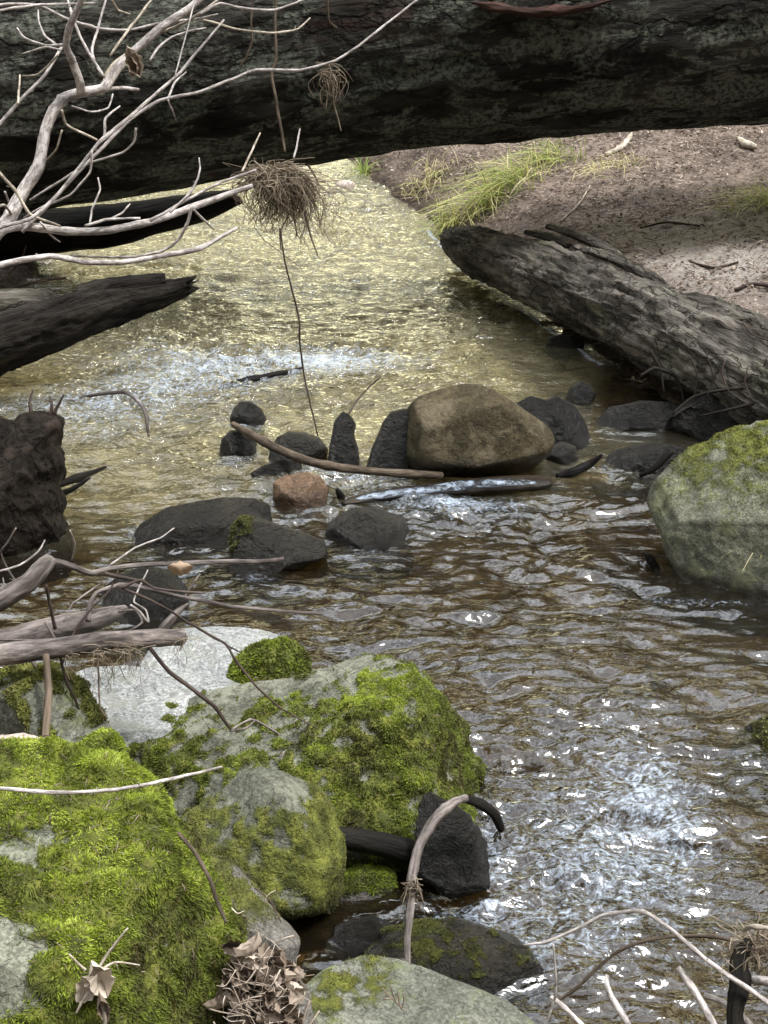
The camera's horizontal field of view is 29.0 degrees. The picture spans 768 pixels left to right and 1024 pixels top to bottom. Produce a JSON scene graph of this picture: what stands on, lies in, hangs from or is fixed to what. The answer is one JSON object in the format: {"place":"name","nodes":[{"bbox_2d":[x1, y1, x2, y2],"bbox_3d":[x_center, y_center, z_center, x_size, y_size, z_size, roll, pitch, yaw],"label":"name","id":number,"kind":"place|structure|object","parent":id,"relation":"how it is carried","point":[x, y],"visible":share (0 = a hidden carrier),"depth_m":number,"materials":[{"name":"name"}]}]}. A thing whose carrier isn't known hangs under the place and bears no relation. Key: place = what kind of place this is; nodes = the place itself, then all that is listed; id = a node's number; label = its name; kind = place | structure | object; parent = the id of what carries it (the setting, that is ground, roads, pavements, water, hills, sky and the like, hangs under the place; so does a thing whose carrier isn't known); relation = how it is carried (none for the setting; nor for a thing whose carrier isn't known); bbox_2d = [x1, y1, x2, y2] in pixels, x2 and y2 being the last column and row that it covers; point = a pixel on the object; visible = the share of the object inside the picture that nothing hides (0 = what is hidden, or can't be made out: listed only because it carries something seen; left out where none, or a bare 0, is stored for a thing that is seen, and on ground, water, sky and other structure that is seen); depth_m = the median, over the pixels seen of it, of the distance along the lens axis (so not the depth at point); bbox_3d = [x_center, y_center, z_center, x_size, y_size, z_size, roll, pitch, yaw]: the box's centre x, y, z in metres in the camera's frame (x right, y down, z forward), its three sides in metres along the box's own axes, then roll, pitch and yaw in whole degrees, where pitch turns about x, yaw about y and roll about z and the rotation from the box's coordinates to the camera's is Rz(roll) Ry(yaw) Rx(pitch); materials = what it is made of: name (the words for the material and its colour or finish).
{"place":"outdoors","nodes":[
{"label":"outdoors","id":0,"kind":"place"},
{"bbox_2d":[0,159,767,1023],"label":"water","id":1,"kind":"structure","parent":0,"point":[598,683],"depth_m":4.30,"materials":[{"name":"brown liquid"}]},
{"bbox_2d":[0,390,72,557],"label":"stump","id":2,"kind":"object","parent":1,"relation":"on","point":[33,498],"visible":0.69,"depth_m":4.92,"materials":[{"name":"brown wood"}]},
{"bbox_2d":[62,477,90,494],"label":"stick","id":3,"kind":"object","parent":2,"relation":"attached to","point":[71,489],"visible":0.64,"depth_m":5.32,"materials":[{"name":"black wood"}]},
{"bbox_2d":[61,466,106,487],"bbox_3d":[-1.075,-0.126,5.276,0.038,0.058,0.316,13,28,26],"label":"stick","id":4,"kind":"object","parent":2,"relation":"attached to","point":[74,478],"visible":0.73,"depth_m":5.25,"materials":[{"name":"black wood"}]},
{"bbox_2d":[80,390,149,436],"bbox_3d":[-1.053,-0.425,6.065,0.132,0.072,0.509,-21,32,-37],"label":"stick","id":5,"kind":"object","parent":1,"relation":"on","point":[138,401],"visible":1,"depth_m":6.11,"materials":[{"name":"wood"}]},
{"bbox_2d":[0,734,249,1023],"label":"boulder","id":6,"kind":"object","parent":1,"relation":"on","point":[160,874],"visible":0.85,"depth_m":2.56,"materials":[{"name":"plant"}]},
{"bbox_2d":[41,653,52,738],"bbox_3d":[-0.759,0.448,3.340,0.026,0.217,0.155,0,25,0],"label":"stake","id":7,"kind":"object","parent":6,"relation":"on","point":[48,696],"visible":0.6,"depth_m":3.34,"materials":[{"name":"beige wood"}]},
{"bbox_2d":[69,928,139,1023],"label":"dead leaf","id":8,"kind":"object","parent":6,"relation":"on","point":[98,980],"visible":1,"depth_m":2.37,"materials":[{"name":"brown plant"}]},
{"bbox_2d":[0,766,222,794],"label":"stick","id":9,"kind":"object","parent":6,"relation":"on","point":[55,792],"visible":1,"depth_m":2.58,"materials":[{"name":"wood"}]},
{"bbox_2d":[0,734,231,1019],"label":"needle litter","id":10,"kind":"object","parent":6,"relation":"on","point":[99,864],"visible":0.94,"depth_m":2.60,"materials":[{"name":"green plant"}]},
{"bbox_2d":[177,831,227,922],"bbox_3d":[-0.304,0.625,2.565,0.030,0.068,0.191,-14,29,-28],"label":"stick","id":11,"kind":"object","parent":6,"relation":"on","point":[201,864],"visible":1,"depth_m":2.56,"materials":[{"name":"wood"}]},
{"bbox_2d":[219,430,256,468],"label":"stone","id":12,"kind":"object","parent":1,"relation":"on","point":[235,443],"visible":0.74,"depth_m":5.62,"materials":[{"name":"stone"}]},
{"bbox_2d":[230,401,265,433],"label":"stone","id":13,"kind":"object","parent":1,"relation":"on","point":[249,413],"visible":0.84,"depth_m":5.92,"materials":[{"name":"stone"}]},
{"bbox_2d":[180,767,346,920],"bbox_3d":[-0.282,0.739,3.302,0.401,0.335,0.349,0,25,0],"label":"rock","id":14,"kind":"object","parent":1,"relation":"on","point":[280,833],"visible":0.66,"depth_m":3.19,"materials":[{"name":"grey stone"}]},
{"bbox_2d":[226,635,312,683],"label":"rock","id":15,"kind":"object","parent":1,"relation":"on","point":[281,657],"visible":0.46,"depth_m":3.93,"materials":[{"name":"stone"}]},
{"bbox_2d":[218,361,331,388],"bbox_3d":[-0.460,-0.606,6.495,0.583,0.048,0.072,-17,30,-32],"label":"stick","id":16,"kind":"object","parent":1,"relation":"on","point":[265,376],"visible":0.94,"depth_m":6.43,"materials":[{"name":"black wood"}]},
{"bbox_2d":[250,459,301,481],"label":"stone","id":17,"kind":"object","parent":1,"relation":"on","point":[279,468],"visible":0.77,"depth_m":5.44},
{"bbox_2d":[227,514,327,572],"bbox_3d":[-0.349,0.131,4.859,0.330,0.251,0.225,0,25,0],"label":"rock","id":18,"kind":"object","parent":1,"relation":"on","point":[252,537],"visible":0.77,"depth_m":4.78,"materials":[{"name":"stone"}]},
{"bbox_2d":[268,431,327,472],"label":"stone","id":19,"kind":"object","parent":1,"relation":"on","point":[309,445],"visible":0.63,"depth_m":5.57,"materials":[{"name":"stone"}]},
{"bbox_2d":[272,472,328,510],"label":"stone","id":20,"kind":"object","parent":1,"relation":"on","point":[303,490],"visible":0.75,"depth_m":5.21,"materials":[{"name":"stone"}]},
{"bbox_2d":[127,652,487,872],"bbox_3d":[-0.186,0.681,3.719,0.972,0.600,0.740,0,25,0],"label":"boulder","id":21,"kind":"object","parent":1,"relation":"on","point":[345,740],"visible":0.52,"depth_m":3.54,"materials":[{"name":"plant"}]},
{"bbox_2d":[0,570,323,734],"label":"broken branch","id":22,"kind":"object","parent":21,"relation":"on","point":[18,651],"visible":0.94,"depth_m":3.41,"materials":[{"name":"grey plant"}]},
{"bbox_2d":[0,527,283,611],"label":"broken branch","id":23,"kind":"object","parent":22,"relation":"on","point":[32,578],"visible":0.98,"depth_m":3.48,"materials":[{"name":"grey plant"}]},
{"bbox_2d":[167,561,192,575],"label":"dead leaf","id":24,"kind":"object","parent":23,"relation":"hanging from","point":[180,568],"visible":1,"depth_m":3.56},
{"bbox_2d":[0,574,322,643],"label":"broken branch","id":25,"kind":"object","parent":22,"relation":"on","point":[93,620],"visible":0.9,"depth_m":3.66,"materials":[{"name":"grey plant"}]},
{"bbox_2d":[156,652,476,825],"bbox_3d":[-0.195,0.582,3.647,0.938,0.354,0.680,0,25,0],"label":"moss","id":26,"kind":"object","parent":21,"relation":"on","point":[310,732],"visible":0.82,"depth_m":3.55,"materials":[{"name":"green plant"}]},
{"bbox_2d":[325,412,361,479],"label":"stone","id":27,"kind":"object","parent":1,"relation":"on","point":[343,447],"visible":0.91,"depth_m":5.52,"materials":[{"name":"black stone"}]},
{"bbox_2d":[334,180,355,192],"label":"stone","id":28,"kind":"object","parent":1,"relation":"on","point":[347,183],"visible":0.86,"depth_m":9.73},
{"bbox_2d":[331,915,392,953],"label":"stone","id":29,"kind":"object","parent":1,"relation":"on","point":[361,935],"visible":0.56,"depth_m":3.21,"materials":[{"name":"stone"}]},
{"bbox_2d":[340,826,415,862],"bbox_3d":[0.010,0.763,3.371,0.276,0.135,0.058,-3,25,-7],"label":"fallen log","id":30,"kind":"object","parent":1,"relation":"on","point":[383,844],"visible":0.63,"depth_m":3.34,"materials":[{"name":"black wood"}]},
{"bbox_2d":[362,408,418,479],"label":"slab","id":31,"kind":"structure","parent":1,"relation":"on","point":[388,449],"depth_m":5.48,"materials":[{"name":"black stone"}]},
{"bbox_2d":[395,794,468,962],"bbox_3d":[0.082,0.768,3.109,0.080,0.231,0.354,10,27,20],"label":"stick","id":32,"kind":"object","parent":1,"relation":"on","point":[443,811],"visible":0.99,"depth_m":3.10,"materials":[{"name":"wood"}]},
{"bbox_2d":[462,794,504,831],"bbox_3d":[0.214,0.651,3.230,0.100,0.094,0.027,2,25,4],"label":"root","id":33,"kind":"object","parent":32,"relation":"attached to","point":[487,808],"visible":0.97,"depth_m":3.22,"materials":[{"name":"black wood"}]},
{"bbox_2d":[340,475,551,504],"bbox_3d":[0.226,-0.083,5.315,0.781,0.071,0.160,-5,26,-11],"label":"plank","id":34,"kind":"object","parent":1,"relation":"on","point":[495,484],"visible":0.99,"depth_m":5.32,"materials":[{"name":"grey wood"}]},
{"bbox_2d":[230,421,443,478],"bbox_3d":[-0.215,-0.201,5.423,0.867,0.089,0.189,11,27,21],"label":"stick","id":35,"kind":"object","parent":34,"relation":"on","point":[270,445],"visible":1,"depth_m":5.33,"materials":[{"name":"wood"}]},
{"bbox_2d":[414,792,489,898],"bbox_3d":[0.150,0.752,3.341,0.178,0.218,0.134,0,25,0],"label":"chunk","id":36,"kind":"object","parent":1,"relation":"on","point":[454,863],"visible":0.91,"depth_m":3.31,"materials":[{"name":"black stone"}]},
{"bbox_2d":[406,384,554,477],"bbox_3d":[0.350,-0.294,5.511,0.562,0.358,0.407,0,25,0],"label":"boulder","id":37,"kind":"object","parent":1,"relation":"on","point":[469,430],"visible":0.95,"depth_m":5.37,"materials":[{"name":"brown stone"}]},
{"bbox_2d":[516,395,593,460],"bbox_3d":[0.664,-0.325,5.786,0.311,0.258,0.222,0,25,0],"label":"rock","id":38,"kind":"object","parent":1,"relation":"on","point":[561,419],"visible":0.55,"depth_m":5.73,"materials":[{"name":"black stone"}]},
{"bbox_2d":[544,441,578,471],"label":"stone","id":39,"kind":"object","parent":1,"relation":"on","point":[562,454],"visible":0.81,"depth_m":5.59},
{"bbox_2d":[543,332,583,359],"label":"stone","id":40,"kind":"object","parent":1,"relation":"on","point":[562,342],"visible":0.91,"depth_m":6.79,"materials":[{"name":"stone"}]},
{"bbox_2d":[555,454,602,479],"bbox_3d":[0.717,-0.167,5.471,0.177,0.092,0.042,-8,26,-16],"label":"driftwood","id":41,"kind":"object","parent":1,"relation":"on","point":[577,470],"visible":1,"depth_m":5.46,"materials":[{"name":"black wood"}]},
{"bbox_2d":[566,381,595,411],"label":"stone","id":42,"kind":"object","parent":1,"relation":"on","point":[581,394],"visible":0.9,"depth_m":6.14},
{"bbox_2d":[644,552,659,570],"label":"stick","id":43,"kind":"object","parent":1,"relation":"on","point":[651,561],"visible":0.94,"depth_m":4.80,"materials":[{"name":"black wood"}]},
{"bbox_2d":[639,450,673,477],"bbox_3d":[0.992,-0.172,5.409,0.119,0.114,0.031,2,25,3],"label":"driftwood","id":44,"kind":"object","parent":1,"relation":"on","point":[661,461],"visible":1,"depth_m":5.40,"materials":[{"name":"black wood"}]},
{"bbox_2d":[0,124,767,667],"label":"ground","id":45,"kind":"structure","parent":0,"point":[130,508],"depth_m":7.33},
{"bbox_2d":[0,288,61,311],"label":"old log","id":46,"kind":"object","parent":45,"relation":"on","point":[13,297],"visible":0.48,"depth_m":6.85,"materials":[{"name":"grey wood"}]},
{"bbox_2d":[11,277,66,287],"bbox_3d":[-1.795,-1.090,7.199,0.519,0.100,0.024,-2,25,-4],"label":"stick","id":47,"kind":"object","parent":45,"relation":"on","point":[38,281],"visible":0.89,"depth_m":7.19,"materials":[{"name":"wood"}]},
{"bbox_2d":[0,661,110,742],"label":"rock","id":48,"kind":"object","parent":45,"relation":"on","point":[22,693],"visible":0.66,"depth_m":3.41,"materials":[{"name":"grey stone"}]},
{"bbox_2d":[0,733,39,738],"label":"stone","id":49,"kind":"object","parent":48,"relation":"on","point":[17,735],"visible":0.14,"depth_m":3.24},
{"bbox_2d":[79,726,130,755],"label":"moss","id":50,"kind":"object","parent":48,"relation":"on","point":[103,738],"visible":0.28,"depth_m":3.27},
{"bbox_2d":[0,273,199,376],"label":"snag","id":51,"kind":"object","parent":45,"relation":"on","point":[32,332],"visible":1,"depth_m":6.22,"materials":[{"name":"brown wood"}]},
{"bbox_2d":[0,188,242,259],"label":"fallen log","id":52,"kind":"object","parent":45,"relation":"on","point":[13,244],"visible":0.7,"depth_m":7.92,"materials":[{"name":"black wood"}]},
{"bbox_2d":[101,567,188,621],"bbox_3d":[-0.761,0.287,4.606,0.321,0.231,0.262,0,25,0],"label":"rock","id":53,"kind":"object","parent":45,"relation":"on","point":[161,578],"visible":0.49,"depth_m":4.52,"materials":[{"name":"black stone"}]},
{"bbox_2d":[76,665,238,746],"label":"slab","id":54,"kind":"structure","parent":45,"relation":"on","point":[138,712],"depth_m":3.83,"materials":[{"name":"grey stone"}]},
{"bbox_2d":[133,497,272,546],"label":"rock","id":55,"kind":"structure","parent":45,"relation":"on","point":[202,523],"depth_m":4.98,"materials":[{"name":"stone"}]},
{"bbox_2d":[0,0,417,267],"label":"bare shrub","id":56,"kind":"object","parent":45,"relation":"on","point":[9,223],"visible":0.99,"depth_m":4.18,"materials":[{"name":"grey plant"}]},
{"bbox_2d":[125,46,143,77],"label":"dead leaf","id":57,"kind":"object","parent":56,"relation":"attached to","point":[134,63],"visible":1,"depth_m":4.09,"materials":[{"name":"brown plant"}]},
{"bbox_2d":[239,0,253,66],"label":"hanging stem","id":58,"kind":"object","parent":56,"relation":"hanging from","point":[247,54],"visible":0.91,"depth_m":4.39,"materials":[{"name":"brown plant"}]},
{"bbox_2d":[270,0,285,152],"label":"hanging stem","id":59,"kind":"object","parent":56,"relation":"hanging from","point":[272,79],"visible":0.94,"depth_m":4.40,"materials":[{"name":"brown plant"}]},
{"bbox_2d":[218,157,364,267],"bbox_3d":[-0.280,-0.895,4.429,0.414,0.314,0.306,10,27,20],"label":"grass nest","id":60,"kind":"object","parent":56,"relation":"attached to","point":[291,189],"depth_m":4.38,"materials":[{"name":"plant"}]},
{"bbox_2d":[279,228,318,435],"bbox_3d":[-0.251,-0.539,4.498,0.121,0.640,0.026,13,28,25],"label":"hanging stem","id":61,"kind":"object","parent":60,"relation":"hanging from","point":[296,307],"visible":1,"depth_m":4.51,"materials":[{"name":"brown plant"}]},
{"bbox_2d":[308,57,353,130],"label":"grass tuft","id":62,"kind":"object","parent":56,"relation":"hanging from","point":[330,81],"visible":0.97,"depth_m":4.35,"materials":[{"name":"plant"}]},
{"bbox_2d":[139,626,280,676],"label":"slab","id":63,"kind":"structure","parent":45,"relation":"on","point":[210,655],"depth_m":4.24,"materials":[{"name":"grey stone"}]},
{"bbox_2d":[201,847,300,962],"bbox_3d":[-0.317,0.824,3.059,0.305,0.298,0.205,11,27,23],"label":"rock","id":64,"kind":"object","parent":45,"relation":"on","point":[259,913],"visible":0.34,"depth_m":3.02,"materials":[{"name":"stone"}]},
{"bbox_2d":[341,155,387,192],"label":"grass tuft","id":65,"kind":"object","parent":45,"relation":"on","point":[362,170],"visible":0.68,"depth_m":10.14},
{"bbox_2d":[325,507,408,550],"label":"rock","id":66,"kind":"object","parent":45,"relation":"on","point":[366,528],"visible":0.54,"depth_m":4.95,"materials":[{"name":"stone"}]},
{"bbox_2d":[340,862,398,900],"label":"rock","id":67,"kind":"object","parent":45,"relation":"on","point":[370,881],"visible":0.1,"depth_m":3.36,"materials":[{"name":"stone"}]},
{"bbox_2d":[0,0,767,214],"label":"fallen tree","id":68,"kind":"object","parent":45,"relation":"on","point":[427,73],"visible":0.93,"depth_m":6.55,"materials":[{"name":"wood"}]},
{"bbox_2d":[305,954,534,1023],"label":"slab","id":69,"kind":"structure","parent":45,"relation":"on","point":[350,991],"depth_m":2.83,"materials":[{"name":"grey stone"}]},
{"bbox_2d":[227,954,316,1023],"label":"mound","id":70,"kind":"object","parent":69,"relation":"on","point":[303,1004],"visible":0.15,"depth_m":2.66,"materials":[{"name":"stone"}]},
{"bbox_2d":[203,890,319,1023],"bbox_3d":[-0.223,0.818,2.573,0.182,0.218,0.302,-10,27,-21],"label":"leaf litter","id":71,"kind":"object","parent":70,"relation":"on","point":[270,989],"visible":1,"depth_m":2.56,"materials":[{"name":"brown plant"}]},
{"bbox_2d":[381,986,404,1010],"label":"fern sprig","id":72,"kind":"object","parent":69,"relation":"on","point":[396,1002],"visible":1,"depth_m":2.66,"materials":[{"name":"beige plant"}]},
{"bbox_2d":[364,184,482,263],"bbox_3d":[0.293,-1.664,8.650,0.741,0.409,0.781,9,26,18],"label":"grass tuft","id":73,"kind":"object","parent":45,"relation":"on","point":[444,217],"visible":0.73,"depth_m":8.71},
{"bbox_2d":[396,144,473,202],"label":"grass tuft","id":74,"kind":"object","parent":45,"relation":"on","point":[426,172],"visible":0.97,"depth_m":9.41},
{"bbox_2d":[363,916,543,994],"bbox_3d":[0.145,0.982,3.167,0.417,0.194,0.291,0,25,0],"label":"rock","id":75,"kind":"object","parent":45,"relation":"on","point":[491,960],"visible":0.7,"depth_m":3.11,"materials":[{"name":"stone"}]},
{"bbox_2d":[394,146,544,220],"bbox_3d":[0.519,-1.844,8.503,0.953,0.523,0.798,0,25,0],"label":"grass tuft","id":76,"kind":"object","parent":45,"relation":"on","point":[499,188],"visible":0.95,"depth_m":8.60,"materials":[{"name":"plant"}]},
{"bbox_2d":[411,141,557,209],"bbox_3d":[0.581,-2.006,8.665,0.875,0.439,0.722,0,25,0],"label":"grass tuft","id":77,"kind":"object","parent":45,"relation":"on","point":[518,174],"visible":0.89,"depth_m":8.70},
{"bbox_2d":[463,135,585,179],"bbox_3d":[0.874,-2.194,8.901,0.682,0.316,0.798,7,26,14],"label":"grass tuft","id":78,"kind":"object","parent":45,"relation":"on","point":[546,151],"visible":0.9,"depth_m":8.98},
{"bbox_2d":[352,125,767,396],"bbox_3d":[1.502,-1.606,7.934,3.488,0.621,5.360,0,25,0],"label":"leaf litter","id":79,"kind":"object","parent":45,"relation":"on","point":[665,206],"visible":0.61,"depth_m":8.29,"materials":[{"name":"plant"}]},
{"bbox_2d":[375,160,522,241],"bbox_3d":[0.442,-1.787,8.543,0.818,0.460,0.734,14,28,27],"label":"grass tuft","id":80,"kind":"object","parent":79,"relation":"on","point":[481,200],"visible":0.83,"depth_m":8.61,"materials":[{"name":"plant"}]},
{"bbox_2d":[439,223,767,424],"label":"rotting log","id":81,"kind":"object","parent":79,"relation":"on","point":[693,344],"visible":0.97,"depth_m":6.23,"materials":[{"name":"grey wood"}]},
{"bbox_2d":[536,150,657,179],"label":"grass tuft","id":82,"kind":"object","parent":45,"relation":"on","point":[595,165],"visible":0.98,"depth_m":8.68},
{"bbox_2d":[604,974,630,1023],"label":"twig","id":83,"kind":"object","parent":45,"relation":"on","point":[615,1004],"visible":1,"depth_m":2.30,"materials":[{"name":"wood"}]},
{"bbox_2d":[604,132,632,156],"bbox_3d":[1.471,-2.269,9.181,0.060,0.055,0.562,11,27,22],"label":"stick","id":84,"kind":"object","parent":45,"relation":"on","point":[627,140],"visible":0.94,"depth_m":9.11,"materials":[{"name":"wood"}]},
{"bbox_2d":[594,401,677,441],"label":"rock","id":85,"kind":"object","parent":45,"relation":"on","point":[629,420],"visible":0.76,"depth_m":5.89,"materials":[{"name":"black stone"}]},
{"bbox_2d":[601,443,685,481],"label":"rock","id":86,"kind":"object","parent":45,"relation":"on","point":[619,465],"visible":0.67,"depth_m":5.52,"materials":[{"name":"black stone"}]},
{"bbox_2d":[640,221,700,228],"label":"stick","id":87,"kind":"object","parent":45,"relation":"on","point":[671,222],"visible":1,"depth_m":7.60,"materials":[{"name":"wood"}]},
{"bbox_2d":[666,394,740,447],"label":"rock","id":88,"kind":"object","parent":45,"relation":"on","point":[687,419],"visible":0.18,"depth_m":5.78,"materials":[{"name":"black stone"}]},
{"bbox_2d":[647,420,767,599],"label":"boulder","id":89,"kind":"object","parent":45,"relation":"on","point":[707,502],"visible":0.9,"depth_m":4.68,"materials":[{"name":"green stone"}]},
{"bbox_2d":[689,260,738,268],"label":"stick","id":90,"kind":"object","parent":45,"relation":"on","point":[711,267],"visible":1,"depth_m":6.91,"materials":[{"name":"wood"}]},
{"bbox_2d":[683,173,767,219],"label":"grass tuft","id":91,"kind":"object","parent":45,"relation":"on","point":[753,198],"visible":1,"depth_m":7.74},
{"bbox_2d":[726,938,752,1023],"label":"branch","id":92,"kind":"object","parent":45,"relation":"on","point":[737,997],"visible":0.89,"depth_m":2.31,"materials":[{"name":"black wood"}]},
{"bbox_2d":[676,966,716,1023],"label":"twig","id":93,"kind":"object","parent":92,"relation":"attached to","point":[697,996],"visible":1,"depth_m":2.30,"materials":[{"name":"wood"}]},
{"bbox_2d":[703,993,752,1023],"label":"twig","id":94,"kind":"object","parent":92,"relation":"attached to","point":[718,1000],"visible":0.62,"depth_m":2.36,"materials":[{"name":"wood"}]},
{"bbox_2d":[707,910,767,988],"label":"grass nest","id":95,"kind":"object","parent":92,"relation":"on","point":[757,948],"depth_m":2.34,"materials":[{"name":"plant"}]},
{"bbox_2d":[545,934,730,1008],"bbox_3d":[0.400,0.727,2.363,0.287,0.138,0.024,-1,25,-1],"label":"twig","id":96,"kind":"object","parent":95,"relation":"attached to","point":[606,960],"visible":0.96,"depth_m":2.35,"materials":[{"name":"wood"}]},
{"bbox_2d":[524,909,767,1005],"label":"twig","id":97,"kind":"object","parent":95,"relation":"attached to","point":[726,974],"visible":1,"depth_m":2.30,"materials":[{"name":"wood"}]},
{"bbox_2d":[550,995,583,1023],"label":"twig","id":98,"kind":"object","parent":97,"relation":"attached to","point":[569,1012],"visible":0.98,"depth_m":2.30,"materials":[{"name":"wood"}]},
{"bbox_2d":[544,944,556,1023],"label":"twig","id":99,"kind":"object","parent":98,"relation":"attached to","point":[555,993],"visible":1,"depth_m":2.30,"materials":[{"name":"wood"}]},
{"bbox_2d":[742,924,767,931],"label":"twig","id":100,"kind":"object","parent":95,"relation":"on","point":[754,927],"visible":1,"depth_m":2.31,"materials":[{"name":"wood"}]},
{"bbox_2d":[752,975,767,986],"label":"twig","id":101,"kind":"object","parent":92,"relation":"attached to","point":[760,980],"visible":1,"depth_m":2.31,"materials":[{"name":"wood"}]},
{"bbox_2d":[736,136,756,149],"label":"stick","id":102,"kind":"object","parent":45,"relation":"on","point":[745,143],"visible":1,"depth_m":8.77,"materials":[{"name":"wood"}]},
{"bbox_2d":[734,282,767,290],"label":"stick","id":103,"kind":"object","parent":45,"relation":"on","point":[762,284],"visible":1,"depth_m":6.62,"materials":[{"name":"wood"}]},
{"bbox_2d":[744,714,767,750],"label":"rock","id":104,"kind":"object","parent":45,"relation":"on","point":[757,729],"visible":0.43,"depth_m":3.92,"materials":[{"name":"green stone"}]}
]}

